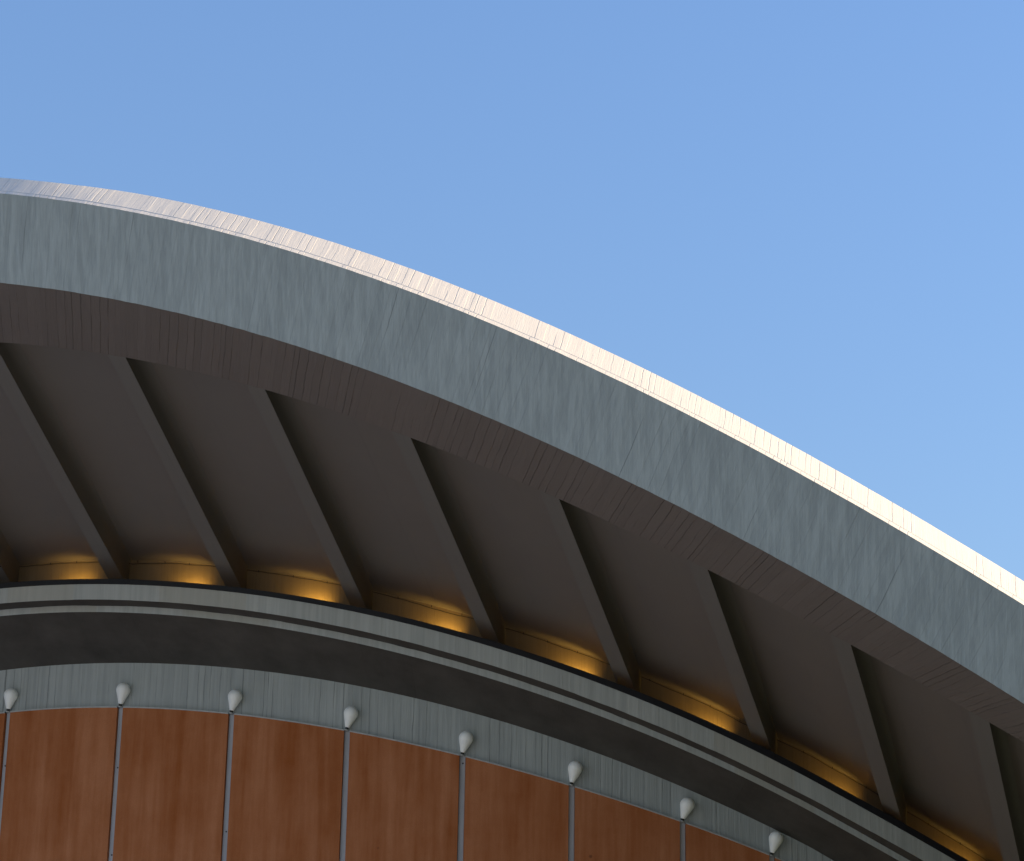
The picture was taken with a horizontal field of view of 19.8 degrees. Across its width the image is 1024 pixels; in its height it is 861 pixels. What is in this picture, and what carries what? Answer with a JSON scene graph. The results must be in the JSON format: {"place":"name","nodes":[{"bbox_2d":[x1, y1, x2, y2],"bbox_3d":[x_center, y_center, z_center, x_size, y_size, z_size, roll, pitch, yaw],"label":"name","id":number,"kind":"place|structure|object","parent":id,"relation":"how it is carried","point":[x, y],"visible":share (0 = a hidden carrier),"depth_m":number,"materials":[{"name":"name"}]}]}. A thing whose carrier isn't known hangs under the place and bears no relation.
{"place":"outdoors","nodes":[
{"label":"outdoors","id":0,"kind":"place"},
{"bbox_2d":[0,0,1023,580],"label":"sky","id":1,"kind":"structure","parent":0,"point":[804,219],"materials":[{"name":"blue"}]},
{"label":"ground","id":2,"kind":"structure","parent":0,"visible":0},
{"bbox_2d":[0,178,1023,860],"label":"concert hall","id":3,"kind":"structure","parent":2,"relation":"on","point":[232,398],"depth_m":43.90,"materials":[{"name":"grey paint"}]},
{"bbox_2d":[4,688,17,711],"bbox_3d":[-8.075,4.337,47.181,0.226,0.389,0.226,15,-12,-31],"label":"wall lamp","id":4,"kind":"object","parent":3,"relation":"attached to","point":[10,696],"visible":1,"depth_m":47.12,"materials":[{"name":"white glass"}]},
{"bbox_2d":[116,683,129,706],"bbox_3d":[-6.181,4.194,46.533,0.226,0.389,0.226,15,-10,-30],"label":"wall lamp","id":5,"kind":"object","parent":3,"relation":"attached to","point":[122,690],"visible":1,"depth_m":46.47,"materials":[{"name":"glass"}]},
{"bbox_2d":[228,689,241,713],"bbox_3d":[-4.365,4.254,46.035,0.226,0.389,0.226,2,-16,43],"label":"wall lamp","id":6,"kind":"object","parent":3,"relation":"attached to","point":[234,697],"visible":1,"depth_m":45.97,"materials":[{"name":"glass"}]},
{"bbox_2d":[344,706,357,730],"bbox_3d":[-2.526,4.479,45.630,0.226,0.389,0.226,5,-16,37],"label":"wall lamp","id":7,"kind":"object","parent":3,"relation":"attached to","point":[350,714],"visible":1,"depth_m":45.56,"materials":[{"name":"glass"}]},
{"bbox_2d":[459,731,472,755],"bbox_3d":[-0.729,4.836,45.335,0.226,0.389,0.226,4,-15,44],"label":"wall lamp","id":8,"kind":"object","parent":3,"relation":"attached to","point":[465,739],"visible":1,"depth_m":45.27,"materials":[{"name":"glass"}]},
{"bbox_2d":[19,561,986,860],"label":"strip light","id":9,"kind":"object","parent":3,"relation":"attached to","point":[509,629],"visible":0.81,"depth_m":45.55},
{"bbox_2d":[568,761,582,785],"bbox_3d":[0.955,5.279,45.170,0.226,0.389,0.226,3,-16,39],"label":"wall lamp","id":10,"kind":"object","parent":3,"relation":"attached to","point":[575,768],"visible":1,"depth_m":45.10,"materials":[{"name":"glass"}]},
{"bbox_2d":[680,797,694,821],"bbox_3d":[2.670,5.831,45.100,0.226,0.389,0.226,12,-14,31],"label":"wall lamp","id":11,"kind":"object","parent":3,"relation":"attached to","point":[687,804],"visible":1,"depth_m":45.03,"materials":[{"name":"glass"}]},
{"bbox_2d":[769,831,782,855],"bbox_3d":[4.039,6.353,45.106,0.226,0.389,0.226,9,-11,45],"label":"wall lamp","id":12,"kind":"object","parent":3,"relation":"attached to","point":[775,840],"visible":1,"depth_m":45.04,"materials":[{"name":"glass"}]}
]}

